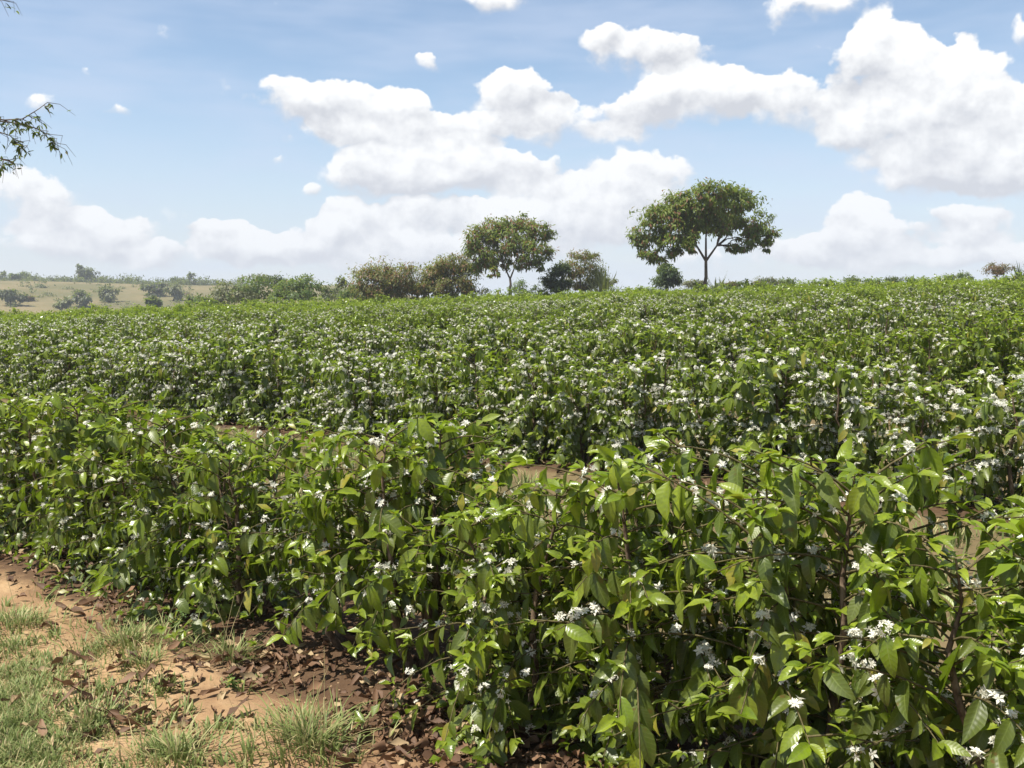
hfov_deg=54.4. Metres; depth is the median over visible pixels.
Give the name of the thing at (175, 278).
hill tree
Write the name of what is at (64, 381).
coffee bush
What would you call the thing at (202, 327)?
coffee bush
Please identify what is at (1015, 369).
coffee bush
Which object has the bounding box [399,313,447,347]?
coffee bush
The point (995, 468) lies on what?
coffee bush
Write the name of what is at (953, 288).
coffee bush
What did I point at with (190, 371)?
coffee bush
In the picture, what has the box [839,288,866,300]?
coffee bush
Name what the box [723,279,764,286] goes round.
shrub
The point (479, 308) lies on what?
coffee bush
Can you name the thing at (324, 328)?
coffee bush
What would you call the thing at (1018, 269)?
strap leaved plant
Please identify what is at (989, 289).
coffee bush
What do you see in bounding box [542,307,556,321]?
coffee bush
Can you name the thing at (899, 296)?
coffee bush
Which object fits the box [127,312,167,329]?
coffee bush
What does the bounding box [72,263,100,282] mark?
hill tree
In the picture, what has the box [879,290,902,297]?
coffee bush
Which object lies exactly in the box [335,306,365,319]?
coffee bush
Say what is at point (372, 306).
coffee bush
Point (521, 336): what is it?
coffee bush
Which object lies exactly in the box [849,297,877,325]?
coffee bush
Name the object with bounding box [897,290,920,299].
coffee bush
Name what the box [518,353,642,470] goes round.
coffee bush
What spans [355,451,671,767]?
coffee bush
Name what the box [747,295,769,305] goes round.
coffee bush
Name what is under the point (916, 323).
coffee bush
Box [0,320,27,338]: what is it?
coffee bush
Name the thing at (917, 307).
coffee bush
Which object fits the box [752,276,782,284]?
shrub
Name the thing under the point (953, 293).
coffee bush
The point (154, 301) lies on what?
hill tree
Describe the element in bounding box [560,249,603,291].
tree
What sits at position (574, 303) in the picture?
coffee bush
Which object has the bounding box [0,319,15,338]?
coffee bush
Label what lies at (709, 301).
coffee bush
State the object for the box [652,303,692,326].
coffee bush
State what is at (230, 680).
weed
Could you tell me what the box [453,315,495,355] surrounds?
coffee bush
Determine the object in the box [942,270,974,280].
shrub
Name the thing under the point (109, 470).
coffee bush
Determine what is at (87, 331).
coffee bush
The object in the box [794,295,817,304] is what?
coffee bush
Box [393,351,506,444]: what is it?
coffee bush
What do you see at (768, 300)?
coffee bush
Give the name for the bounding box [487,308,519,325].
coffee bush
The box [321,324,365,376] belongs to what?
coffee bush
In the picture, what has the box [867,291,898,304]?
coffee bush
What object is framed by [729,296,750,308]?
coffee bush
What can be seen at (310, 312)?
coffee bush
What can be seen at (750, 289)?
coffee hedgerows
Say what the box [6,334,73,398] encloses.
coffee bush
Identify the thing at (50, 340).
coffee bush
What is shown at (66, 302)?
hill tree
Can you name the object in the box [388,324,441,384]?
coffee bush
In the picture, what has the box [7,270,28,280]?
hill tree
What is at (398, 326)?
coffee bush
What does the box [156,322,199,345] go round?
coffee bush
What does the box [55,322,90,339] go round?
coffee bush
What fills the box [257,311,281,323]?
coffee bush
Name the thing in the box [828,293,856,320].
coffee bush
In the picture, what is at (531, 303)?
coffee bush
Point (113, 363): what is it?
coffee bush
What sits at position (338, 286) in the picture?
thicket tree
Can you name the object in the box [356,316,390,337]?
coffee bush
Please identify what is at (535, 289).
shrub
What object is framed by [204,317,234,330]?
coffee bush
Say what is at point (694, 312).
coffee bush
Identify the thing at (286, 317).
coffee bush
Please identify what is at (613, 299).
coffee bush
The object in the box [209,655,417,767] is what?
grass tuft
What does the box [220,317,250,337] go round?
coffee bush
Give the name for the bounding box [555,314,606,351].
coffee bush
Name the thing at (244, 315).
coffee bush
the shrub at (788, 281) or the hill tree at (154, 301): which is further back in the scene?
the hill tree at (154, 301)
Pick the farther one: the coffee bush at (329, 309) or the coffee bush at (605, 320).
the coffee bush at (329, 309)
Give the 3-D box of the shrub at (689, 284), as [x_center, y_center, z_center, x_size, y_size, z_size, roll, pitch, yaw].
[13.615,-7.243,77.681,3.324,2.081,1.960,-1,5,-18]
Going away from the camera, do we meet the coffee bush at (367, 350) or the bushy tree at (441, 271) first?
the coffee bush at (367, 350)
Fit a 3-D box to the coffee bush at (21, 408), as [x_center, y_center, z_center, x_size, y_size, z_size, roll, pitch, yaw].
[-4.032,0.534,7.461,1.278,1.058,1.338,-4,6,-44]
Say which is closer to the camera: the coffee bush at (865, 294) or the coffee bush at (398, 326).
the coffee bush at (398, 326)
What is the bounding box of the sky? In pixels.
[0,0,1023,297]
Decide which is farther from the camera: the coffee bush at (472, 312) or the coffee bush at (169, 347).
the coffee bush at (472, 312)
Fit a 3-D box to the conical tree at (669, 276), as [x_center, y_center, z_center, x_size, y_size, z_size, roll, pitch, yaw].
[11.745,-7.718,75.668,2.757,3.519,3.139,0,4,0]
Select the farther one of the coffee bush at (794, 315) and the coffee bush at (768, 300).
the coffee bush at (768, 300)
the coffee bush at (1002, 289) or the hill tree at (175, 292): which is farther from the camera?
the hill tree at (175, 292)
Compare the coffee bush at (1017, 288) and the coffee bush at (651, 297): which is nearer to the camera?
the coffee bush at (1017, 288)
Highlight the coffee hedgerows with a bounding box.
[0,269,1023,742]
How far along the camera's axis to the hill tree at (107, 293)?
268.25 m
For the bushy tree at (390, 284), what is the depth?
73.00 m
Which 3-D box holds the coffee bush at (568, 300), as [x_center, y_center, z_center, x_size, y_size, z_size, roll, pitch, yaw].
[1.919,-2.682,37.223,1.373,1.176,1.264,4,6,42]
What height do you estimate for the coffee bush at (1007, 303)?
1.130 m
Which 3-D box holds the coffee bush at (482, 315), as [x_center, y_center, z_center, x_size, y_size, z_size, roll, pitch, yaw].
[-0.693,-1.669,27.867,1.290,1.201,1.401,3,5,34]
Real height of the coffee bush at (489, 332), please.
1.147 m
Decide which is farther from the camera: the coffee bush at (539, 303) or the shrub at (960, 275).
the shrub at (960, 275)
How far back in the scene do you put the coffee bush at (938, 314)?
19.59 m
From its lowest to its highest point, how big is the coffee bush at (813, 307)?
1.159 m
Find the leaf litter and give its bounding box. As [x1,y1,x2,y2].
[0,376,1020,767]
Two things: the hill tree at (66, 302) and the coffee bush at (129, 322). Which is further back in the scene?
the hill tree at (66, 302)
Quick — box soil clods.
[0,554,477,767]
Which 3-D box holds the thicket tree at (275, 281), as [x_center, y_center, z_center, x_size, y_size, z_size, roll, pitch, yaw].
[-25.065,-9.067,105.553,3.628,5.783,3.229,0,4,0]
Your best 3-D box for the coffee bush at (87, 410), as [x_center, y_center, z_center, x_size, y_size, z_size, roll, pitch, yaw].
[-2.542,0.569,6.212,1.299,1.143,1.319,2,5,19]
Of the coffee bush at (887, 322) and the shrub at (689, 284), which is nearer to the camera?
the coffee bush at (887, 322)
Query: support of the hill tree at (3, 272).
on the ground at (132, 293)
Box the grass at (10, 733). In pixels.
[0,377,1023,767]
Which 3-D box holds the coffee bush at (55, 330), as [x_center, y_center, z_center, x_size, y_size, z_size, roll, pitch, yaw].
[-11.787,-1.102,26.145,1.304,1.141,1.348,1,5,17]
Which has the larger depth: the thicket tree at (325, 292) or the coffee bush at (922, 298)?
the thicket tree at (325, 292)
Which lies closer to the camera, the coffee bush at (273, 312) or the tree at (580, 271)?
the coffee bush at (273, 312)
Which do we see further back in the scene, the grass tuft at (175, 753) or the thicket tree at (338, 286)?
the thicket tree at (338, 286)
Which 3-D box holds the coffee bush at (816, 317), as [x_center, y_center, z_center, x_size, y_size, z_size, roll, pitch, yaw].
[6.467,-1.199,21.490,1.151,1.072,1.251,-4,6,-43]
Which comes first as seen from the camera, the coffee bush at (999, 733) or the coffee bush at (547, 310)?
the coffee bush at (999, 733)
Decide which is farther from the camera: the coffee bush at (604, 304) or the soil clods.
the coffee bush at (604, 304)
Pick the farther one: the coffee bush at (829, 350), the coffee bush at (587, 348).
the coffee bush at (587, 348)
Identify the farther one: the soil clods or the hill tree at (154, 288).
the hill tree at (154, 288)
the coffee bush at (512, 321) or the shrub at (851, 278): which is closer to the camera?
the coffee bush at (512, 321)
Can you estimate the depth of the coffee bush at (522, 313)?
26.81 m
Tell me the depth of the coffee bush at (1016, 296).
26.70 m
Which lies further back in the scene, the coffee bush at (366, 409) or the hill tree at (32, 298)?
the hill tree at (32, 298)
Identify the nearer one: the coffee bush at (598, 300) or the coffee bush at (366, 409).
the coffee bush at (366, 409)
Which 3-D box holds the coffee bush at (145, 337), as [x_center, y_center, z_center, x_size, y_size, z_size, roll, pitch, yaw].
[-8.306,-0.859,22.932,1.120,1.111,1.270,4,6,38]
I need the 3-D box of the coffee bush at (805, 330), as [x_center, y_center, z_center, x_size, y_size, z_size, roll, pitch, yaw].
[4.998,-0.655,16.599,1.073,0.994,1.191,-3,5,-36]
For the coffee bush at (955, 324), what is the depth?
15.04 m
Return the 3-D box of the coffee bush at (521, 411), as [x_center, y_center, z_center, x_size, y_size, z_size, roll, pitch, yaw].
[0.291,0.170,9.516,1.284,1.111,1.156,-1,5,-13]
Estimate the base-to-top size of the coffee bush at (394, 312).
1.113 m
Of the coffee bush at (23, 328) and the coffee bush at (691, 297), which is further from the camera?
the coffee bush at (691, 297)
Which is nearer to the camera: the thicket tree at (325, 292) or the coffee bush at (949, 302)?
the coffee bush at (949, 302)
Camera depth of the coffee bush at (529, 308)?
32.29 m
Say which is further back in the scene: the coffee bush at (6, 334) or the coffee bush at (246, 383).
the coffee bush at (6, 334)
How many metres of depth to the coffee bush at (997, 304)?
23.02 m
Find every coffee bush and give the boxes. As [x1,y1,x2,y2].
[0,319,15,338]
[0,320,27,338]
[0,325,21,346]
[0,331,43,396]
[0,334,32,394]
[0,340,28,397]
[0,381,188,581]
[0,384,53,539]
[0,388,121,564]
[0,390,68,479]
[5,318,41,346]
[5,325,22,344]
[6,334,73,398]
[11,318,58,343]
[18,416,233,604]
[19,327,99,404]
[32,322,59,341]
[35,320,77,335]
[36,338,97,404]
[54,335,128,408]
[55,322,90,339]
[60,315,80,327]
[63,324,91,341]
[70,315,96,325]
[76,406,304,620]
[78,313,109,336]
[78,323,115,347]
[83,340,146,405]
[90,314,113,327]
[90,327,114,345]
[95,337,169,407]
[96,330,129,348]
[103,315,133,330]
[105,312,139,335]
[105,328,132,353]
[112,319,161,357]
[116,333,193,410]
[118,319,132,335]
[125,424,348,646]
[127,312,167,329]
[129,323,170,352]
[132,330,201,414]
[136,313,167,331]
[141,320,188,349]
[142,329,236,420]
[147,320,163,341]
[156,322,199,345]
[162,319,180,329]
[167,316,216,352]
[180,334,275,425]
[186,318,237,356]
[191,309,213,321]
[194,329,296,425]
[196,308,224,321]
[198,325,231,359]
[202,314,233,324]
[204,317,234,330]
[206,311,229,320]
[209,426,451,654]
[214,318,265,347]
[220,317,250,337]
[226,307,249,324]
[230,319,288,347]
[236,311,256,330]
[236,346,335,429]
[244,317,264,330]
[244,317,298,358]
[245,310,270,330]
[246,406,545,672]
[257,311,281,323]
[258,307,290,321]
[259,335,357,433]
[267,313,295,331]
[271,324,317,364]
[281,327,324,365]
[283,320,307,331]
[284,311,302,325]
[292,312,325,333]
[297,311,321,323]
[297,352,396,440]
[302,309,327,330]
[303,317,356,374]
[309,314,335,338]
[310,344,408,443]
[320,308,345,319]
[321,306,336,314]
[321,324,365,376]
[324,311,361,327]
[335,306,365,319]
[337,312,377,337]
[346,324,392,365]
[354,304,366,312]
[354,343,477,442]
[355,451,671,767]
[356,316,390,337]
[357,325,413,383]
[360,304,380,315]
[360,307,392,325]
[373,308,401,330]
[377,315,405,351]
[388,311,424,356]
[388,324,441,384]
[389,304,420,327]
[390,304,413,313]
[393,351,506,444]
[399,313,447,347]
[403,310,427,321]
[407,302,433,312]
[414,304,461,335]
[416,323,468,365]
[418,304,448,318]
[430,342,539,454]
[439,324,496,387]
[441,311,480,352]
[445,302,467,317]
[445,304,474,331]
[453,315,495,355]
[454,302,485,319]
[455,445,770,767]
[462,308,485,318]
[468,303,488,313]
[469,317,530,390]
[470,303,506,319]
[477,345,583,462]
[478,306,522,344]
[481,301,503,307]
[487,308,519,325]
[489,318,564,391]
[495,312,544,340]
[497,301,512,306]
[499,301,521,314]
[507,298,525,304]
[509,302,528,319]
[509,309,536,320]
[518,304,545,321]
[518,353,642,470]
[524,299,539,307]
[524,305,557,323]
[525,319,554,342]
[528,327,591,374]
[531,298,550,308]
[538,296,560,308]
[538,307,589,352]
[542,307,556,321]
[543,308,566,329]
[550,296,576,308]
[553,300,577,315]
[553,304,590,334]
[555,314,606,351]
[556,327,612,378]
[563,297,597,319]
[569,427,1023,767]
[572,342,709,472]
[579,303,616,331]
[579,315,669,389]
[580,296,601,304]
[582,307,638,350]
[588,296,612,304]
[591,301,628,338]
[604,293,633,307]
[604,315,651,364]
[608,320,688,395]
[614,308,644,330]
[618,299,637,307]
[627,295,658,311]
[627,298,669,347]
[645,312,688,365]
[647,320,737,404]
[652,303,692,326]
[653,296,682,326]
[653,354,757,475]
[663,291,687,303]
[663,302,693,316]
[666,297,686,306]
[666,313,710,360]
[676,294,701,317]
[677,296,716,325]
[684,293,700,311]
[686,321,758,405]
[688,340,840,488]
[693,305,757,366]
[695,295,739,326]
[718,291,746,302]
[721,307,777,355]
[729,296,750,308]
[730,300,745,312]
[734,320,818,401]
[736,298,763,328]
[737,304,759,330]
[741,299,815,360]
[743,300,788,327]
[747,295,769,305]
[756,294,787,305]
[758,345,950,487]
[761,291,788,304]
[765,301,811,344]
[776,297,811,318]
[778,297,799,307]
[778,495,1023,767]
[779,294,804,303]
[789,316,842,367]
[791,304,832,350]
[793,328,867,408]
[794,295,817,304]
[795,294,832,335]
[810,288,835,300]
[811,305,884,367]
[814,291,860,331]
[819,302,863,339]
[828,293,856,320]
[829,327,921,413]
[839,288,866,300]
[845,297,896,349]
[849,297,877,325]
[850,287,886,305]
[852,369,1009,510]
[855,297,940,372]
[866,295,923,339]
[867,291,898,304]
[876,327,971,416]
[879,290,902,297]
[888,294,918,307]
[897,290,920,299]
[898,297,929,320]
[899,315,957,373]
[902,306,959,350]
[903,284,933,301]
[910,290,947,315]
[912,286,933,307]
[916,290,968,336]
[922,305,995,377]
[927,283,962,305]
[930,289,959,306]
[930,366,1023,536]
[932,313,1023,419]
[939,301,984,351]
[941,283,964,301]
[943,298,981,314]
[949,289,988,308]
[955,284,986,304]
[961,296,1021,344]
[971,308,1023,369]
[972,294,1013,318]
[972,332,1023,425]
[973,290,1007,305]
[974,288,999,295]
[995,285,1016,297]
[998,290,1023,319]
[1002,282,1023,310]
[1006,307,1023,345]
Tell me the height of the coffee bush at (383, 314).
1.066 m
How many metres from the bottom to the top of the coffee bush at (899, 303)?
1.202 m
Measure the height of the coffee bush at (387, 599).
1.191 m
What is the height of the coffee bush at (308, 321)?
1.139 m
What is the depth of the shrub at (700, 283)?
77.47 m
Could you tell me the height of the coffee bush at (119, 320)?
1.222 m
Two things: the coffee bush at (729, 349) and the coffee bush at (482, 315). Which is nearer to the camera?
the coffee bush at (729, 349)
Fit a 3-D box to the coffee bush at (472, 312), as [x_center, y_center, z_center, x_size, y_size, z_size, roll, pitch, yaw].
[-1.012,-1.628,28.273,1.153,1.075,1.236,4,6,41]
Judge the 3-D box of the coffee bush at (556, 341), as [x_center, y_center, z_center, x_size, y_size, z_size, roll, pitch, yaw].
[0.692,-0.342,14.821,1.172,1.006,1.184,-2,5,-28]
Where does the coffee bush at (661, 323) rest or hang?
on the ground at (132, 293)
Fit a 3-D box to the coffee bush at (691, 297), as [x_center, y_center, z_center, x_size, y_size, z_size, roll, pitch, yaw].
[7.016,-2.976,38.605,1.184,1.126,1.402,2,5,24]
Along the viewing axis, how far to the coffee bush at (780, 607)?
2.93 m
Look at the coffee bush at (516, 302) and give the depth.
38.63 m
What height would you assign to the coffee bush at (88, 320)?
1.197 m
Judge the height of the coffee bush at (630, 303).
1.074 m
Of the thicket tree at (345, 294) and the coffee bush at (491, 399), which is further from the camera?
the thicket tree at (345, 294)
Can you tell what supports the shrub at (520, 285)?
on the ground at (132, 293)
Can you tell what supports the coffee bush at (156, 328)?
on the ground at (132, 293)
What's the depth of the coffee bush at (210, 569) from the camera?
4.94 m
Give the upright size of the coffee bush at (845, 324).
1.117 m
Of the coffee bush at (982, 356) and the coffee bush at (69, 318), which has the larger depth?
the coffee bush at (69, 318)
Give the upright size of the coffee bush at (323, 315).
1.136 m
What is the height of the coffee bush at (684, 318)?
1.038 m
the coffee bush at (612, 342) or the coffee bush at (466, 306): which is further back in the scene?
the coffee bush at (466, 306)
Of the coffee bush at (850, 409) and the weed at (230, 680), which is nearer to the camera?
the weed at (230, 680)
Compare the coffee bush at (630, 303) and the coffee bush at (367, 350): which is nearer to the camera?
the coffee bush at (367, 350)
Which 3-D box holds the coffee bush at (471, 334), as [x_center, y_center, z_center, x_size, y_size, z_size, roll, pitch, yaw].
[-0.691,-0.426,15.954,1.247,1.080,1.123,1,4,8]
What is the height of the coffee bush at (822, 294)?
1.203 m
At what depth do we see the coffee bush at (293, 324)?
26.14 m
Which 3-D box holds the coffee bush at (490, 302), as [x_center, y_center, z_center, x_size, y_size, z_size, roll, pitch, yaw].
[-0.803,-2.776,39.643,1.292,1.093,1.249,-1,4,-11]
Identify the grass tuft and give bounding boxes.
[0,568,125,648]
[0,665,177,762]
[11,583,227,676]
[86,597,216,680]
[88,670,259,767]
[177,588,270,665]
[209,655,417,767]
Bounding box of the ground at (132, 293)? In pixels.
[0,281,1023,767]
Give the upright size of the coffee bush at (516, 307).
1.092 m
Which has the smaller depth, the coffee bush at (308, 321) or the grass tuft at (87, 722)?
the grass tuft at (87, 722)
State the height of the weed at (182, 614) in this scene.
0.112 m
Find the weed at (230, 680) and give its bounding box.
[222,673,243,689]
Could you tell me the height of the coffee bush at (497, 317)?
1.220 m
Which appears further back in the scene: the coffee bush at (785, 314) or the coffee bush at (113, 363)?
the coffee bush at (785, 314)
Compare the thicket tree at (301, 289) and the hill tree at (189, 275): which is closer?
the thicket tree at (301, 289)
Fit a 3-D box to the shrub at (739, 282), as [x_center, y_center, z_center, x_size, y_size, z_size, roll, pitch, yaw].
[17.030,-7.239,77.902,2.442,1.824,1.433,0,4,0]
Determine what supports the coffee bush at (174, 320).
on the ground at (132, 293)
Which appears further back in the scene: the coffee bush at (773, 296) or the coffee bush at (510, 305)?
the coffee bush at (773, 296)
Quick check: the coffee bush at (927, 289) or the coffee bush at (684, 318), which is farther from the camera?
the coffee bush at (927, 289)
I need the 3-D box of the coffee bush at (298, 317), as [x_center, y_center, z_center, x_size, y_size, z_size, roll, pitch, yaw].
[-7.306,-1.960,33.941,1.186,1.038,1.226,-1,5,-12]
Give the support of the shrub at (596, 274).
on the ground at (132, 293)
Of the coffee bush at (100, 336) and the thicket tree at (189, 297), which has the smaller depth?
the coffee bush at (100, 336)
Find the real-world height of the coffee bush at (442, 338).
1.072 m
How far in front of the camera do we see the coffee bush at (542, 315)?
26.41 m
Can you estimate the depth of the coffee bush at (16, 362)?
16.81 m
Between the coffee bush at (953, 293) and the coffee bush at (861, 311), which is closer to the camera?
the coffee bush at (861, 311)
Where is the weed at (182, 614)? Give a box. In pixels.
[165,610,187,629]
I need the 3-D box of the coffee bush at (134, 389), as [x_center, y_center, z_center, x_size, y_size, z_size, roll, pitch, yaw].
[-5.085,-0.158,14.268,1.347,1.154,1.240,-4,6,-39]
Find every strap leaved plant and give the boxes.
[581,262,621,294]
[706,277,730,289]
[1003,261,1023,279]
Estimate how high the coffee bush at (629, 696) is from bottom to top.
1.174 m
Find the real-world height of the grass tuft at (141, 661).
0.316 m
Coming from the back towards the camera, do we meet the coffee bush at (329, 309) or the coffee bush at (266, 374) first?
the coffee bush at (329, 309)
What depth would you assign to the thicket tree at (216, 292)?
95.40 m
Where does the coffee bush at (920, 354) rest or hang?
on the ground at (132, 293)
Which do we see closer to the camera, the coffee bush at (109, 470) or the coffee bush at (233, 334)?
the coffee bush at (109, 470)
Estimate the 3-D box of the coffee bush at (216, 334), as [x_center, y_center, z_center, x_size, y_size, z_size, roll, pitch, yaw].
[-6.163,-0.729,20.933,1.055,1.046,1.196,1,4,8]
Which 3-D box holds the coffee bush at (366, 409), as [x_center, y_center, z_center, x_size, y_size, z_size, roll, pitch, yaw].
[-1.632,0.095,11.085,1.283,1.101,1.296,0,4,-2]
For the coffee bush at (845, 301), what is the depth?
25.41 m
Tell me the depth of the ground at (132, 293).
4.60 m
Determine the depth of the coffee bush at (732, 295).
37.34 m
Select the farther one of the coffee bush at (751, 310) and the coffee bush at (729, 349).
the coffee bush at (751, 310)
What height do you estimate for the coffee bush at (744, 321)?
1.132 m
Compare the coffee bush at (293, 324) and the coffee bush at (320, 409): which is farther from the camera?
the coffee bush at (293, 324)
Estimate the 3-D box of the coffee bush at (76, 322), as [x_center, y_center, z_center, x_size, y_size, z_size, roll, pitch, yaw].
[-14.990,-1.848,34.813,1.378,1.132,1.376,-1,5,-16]
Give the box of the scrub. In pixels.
[0,271,244,285]
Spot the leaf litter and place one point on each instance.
(406, 740)
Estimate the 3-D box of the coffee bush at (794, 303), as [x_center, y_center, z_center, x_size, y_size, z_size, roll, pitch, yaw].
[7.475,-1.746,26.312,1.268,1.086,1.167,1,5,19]
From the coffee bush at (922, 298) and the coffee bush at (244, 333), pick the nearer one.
the coffee bush at (244, 333)
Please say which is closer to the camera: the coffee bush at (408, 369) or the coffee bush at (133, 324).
the coffee bush at (408, 369)
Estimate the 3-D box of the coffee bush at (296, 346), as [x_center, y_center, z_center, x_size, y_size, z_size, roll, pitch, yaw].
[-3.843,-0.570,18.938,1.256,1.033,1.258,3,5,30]
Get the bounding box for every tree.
[0,0,75,182]
[0,270,10,280]
[0,287,29,304]
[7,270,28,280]
[24,294,36,300]
[29,283,49,287]
[52,295,74,311]
[70,289,92,307]
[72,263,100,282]
[96,283,122,301]
[138,279,169,296]
[143,295,162,307]
[162,282,183,300]
[168,276,188,284]
[184,294,195,304]
[186,271,199,284]
[186,292,218,306]
[196,279,258,305]
[223,273,280,305]
[237,271,269,299]
[260,271,286,303]
[265,273,329,302]
[321,284,335,301]
[324,275,351,300]
[336,277,365,300]
[339,255,432,301]
[409,252,484,299]
[461,211,559,291]
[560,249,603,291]
[625,177,781,290]
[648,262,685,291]
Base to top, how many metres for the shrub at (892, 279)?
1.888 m
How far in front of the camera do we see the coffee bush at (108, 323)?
33.14 m
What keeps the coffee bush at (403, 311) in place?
on the ground at (132, 293)
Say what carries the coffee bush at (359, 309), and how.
on the ground at (132, 293)
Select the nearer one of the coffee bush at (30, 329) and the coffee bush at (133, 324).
the coffee bush at (133, 324)
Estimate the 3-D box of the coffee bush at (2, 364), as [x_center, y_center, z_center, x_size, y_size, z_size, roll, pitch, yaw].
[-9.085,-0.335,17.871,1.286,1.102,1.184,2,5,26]
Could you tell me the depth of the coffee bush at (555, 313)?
26.19 m
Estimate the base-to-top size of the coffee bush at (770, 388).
1.171 m
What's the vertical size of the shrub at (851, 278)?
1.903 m
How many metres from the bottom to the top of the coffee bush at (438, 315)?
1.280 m
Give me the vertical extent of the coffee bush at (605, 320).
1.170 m
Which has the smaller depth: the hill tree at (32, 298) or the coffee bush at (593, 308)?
the coffee bush at (593, 308)
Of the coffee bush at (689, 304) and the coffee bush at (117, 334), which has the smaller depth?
the coffee bush at (117, 334)
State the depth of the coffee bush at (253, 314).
35.23 m
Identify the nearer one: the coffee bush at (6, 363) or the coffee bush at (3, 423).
the coffee bush at (3, 423)
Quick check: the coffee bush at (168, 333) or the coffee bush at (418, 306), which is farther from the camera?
the coffee bush at (418, 306)
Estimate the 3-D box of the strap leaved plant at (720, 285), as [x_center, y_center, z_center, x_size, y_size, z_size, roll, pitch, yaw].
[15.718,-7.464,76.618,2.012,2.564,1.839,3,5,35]
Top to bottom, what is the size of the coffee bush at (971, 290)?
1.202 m
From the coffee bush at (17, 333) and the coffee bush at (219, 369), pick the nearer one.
the coffee bush at (219, 369)
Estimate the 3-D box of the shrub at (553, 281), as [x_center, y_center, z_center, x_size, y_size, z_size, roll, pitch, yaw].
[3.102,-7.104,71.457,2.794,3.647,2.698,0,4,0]
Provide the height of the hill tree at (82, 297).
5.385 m
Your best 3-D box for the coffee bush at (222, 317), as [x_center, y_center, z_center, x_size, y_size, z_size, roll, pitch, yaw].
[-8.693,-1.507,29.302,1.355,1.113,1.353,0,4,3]
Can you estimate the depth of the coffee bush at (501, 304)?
39.03 m
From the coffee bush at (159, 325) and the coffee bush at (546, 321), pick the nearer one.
the coffee bush at (546, 321)
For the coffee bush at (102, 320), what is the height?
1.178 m
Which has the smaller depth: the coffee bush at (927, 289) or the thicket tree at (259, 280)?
the coffee bush at (927, 289)
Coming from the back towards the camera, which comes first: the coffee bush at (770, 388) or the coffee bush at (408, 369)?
the coffee bush at (408, 369)
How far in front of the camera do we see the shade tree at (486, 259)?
69.28 m
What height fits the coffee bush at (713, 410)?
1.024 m
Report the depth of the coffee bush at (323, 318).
25.39 m
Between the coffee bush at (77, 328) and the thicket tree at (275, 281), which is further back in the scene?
the thicket tree at (275, 281)
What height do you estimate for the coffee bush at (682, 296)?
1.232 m
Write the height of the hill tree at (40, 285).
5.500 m
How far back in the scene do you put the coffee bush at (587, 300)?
36.41 m
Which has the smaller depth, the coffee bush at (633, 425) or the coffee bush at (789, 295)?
the coffee bush at (633, 425)
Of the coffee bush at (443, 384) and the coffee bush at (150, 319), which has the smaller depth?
the coffee bush at (443, 384)
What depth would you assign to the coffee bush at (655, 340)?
13.54 m
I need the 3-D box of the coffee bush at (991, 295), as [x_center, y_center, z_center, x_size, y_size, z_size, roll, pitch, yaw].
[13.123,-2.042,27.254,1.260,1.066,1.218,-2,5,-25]
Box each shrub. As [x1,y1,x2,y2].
[465,282,490,295]
[508,277,530,293]
[530,283,546,294]
[538,260,574,293]
[577,262,618,291]
[673,278,708,288]
[693,279,707,287]
[716,280,744,287]
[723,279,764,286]
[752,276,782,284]
[762,276,795,285]
[840,275,873,284]
[882,275,911,282]
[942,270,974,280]
[977,260,1023,277]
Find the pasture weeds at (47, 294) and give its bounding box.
[0,277,298,314]
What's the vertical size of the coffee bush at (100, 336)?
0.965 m
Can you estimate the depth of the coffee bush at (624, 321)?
19.23 m
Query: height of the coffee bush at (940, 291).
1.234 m
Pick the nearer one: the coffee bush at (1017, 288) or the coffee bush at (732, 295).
the coffee bush at (1017, 288)
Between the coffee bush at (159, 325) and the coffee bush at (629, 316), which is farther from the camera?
the coffee bush at (159, 325)
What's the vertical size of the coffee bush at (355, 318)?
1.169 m
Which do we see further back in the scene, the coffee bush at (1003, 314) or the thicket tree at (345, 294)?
the thicket tree at (345, 294)
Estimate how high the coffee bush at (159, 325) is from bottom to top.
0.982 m
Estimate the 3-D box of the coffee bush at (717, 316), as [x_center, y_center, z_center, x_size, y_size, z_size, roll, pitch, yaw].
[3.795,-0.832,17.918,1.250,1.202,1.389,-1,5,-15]
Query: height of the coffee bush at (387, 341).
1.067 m
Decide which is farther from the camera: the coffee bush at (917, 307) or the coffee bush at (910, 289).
the coffee bush at (910, 289)
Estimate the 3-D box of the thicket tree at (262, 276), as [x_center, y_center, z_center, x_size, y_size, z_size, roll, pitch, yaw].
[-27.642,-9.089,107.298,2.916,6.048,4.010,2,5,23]
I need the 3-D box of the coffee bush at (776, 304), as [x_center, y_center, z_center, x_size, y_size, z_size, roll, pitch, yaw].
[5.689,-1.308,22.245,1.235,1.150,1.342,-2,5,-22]
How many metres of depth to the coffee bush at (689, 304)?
28.64 m
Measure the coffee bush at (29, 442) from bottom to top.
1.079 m
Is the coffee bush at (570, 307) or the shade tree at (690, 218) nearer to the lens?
the coffee bush at (570, 307)
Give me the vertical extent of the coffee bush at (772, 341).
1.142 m
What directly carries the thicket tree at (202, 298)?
on the ground at (132, 293)
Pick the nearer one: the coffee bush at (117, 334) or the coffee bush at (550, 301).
the coffee bush at (117, 334)
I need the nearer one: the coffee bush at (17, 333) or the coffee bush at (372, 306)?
the coffee bush at (17, 333)
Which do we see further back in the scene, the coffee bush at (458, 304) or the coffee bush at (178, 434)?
the coffee bush at (458, 304)
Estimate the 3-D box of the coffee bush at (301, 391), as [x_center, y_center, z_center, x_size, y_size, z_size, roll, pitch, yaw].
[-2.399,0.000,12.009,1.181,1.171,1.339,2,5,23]
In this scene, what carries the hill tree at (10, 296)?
on the ground at (132, 293)
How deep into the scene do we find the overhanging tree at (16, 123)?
10.35 m
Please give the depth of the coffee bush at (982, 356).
10.76 m
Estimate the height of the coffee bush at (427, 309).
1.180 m
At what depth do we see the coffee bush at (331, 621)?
4.53 m
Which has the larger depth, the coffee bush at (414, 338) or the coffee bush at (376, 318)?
the coffee bush at (376, 318)
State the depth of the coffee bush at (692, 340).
13.00 m

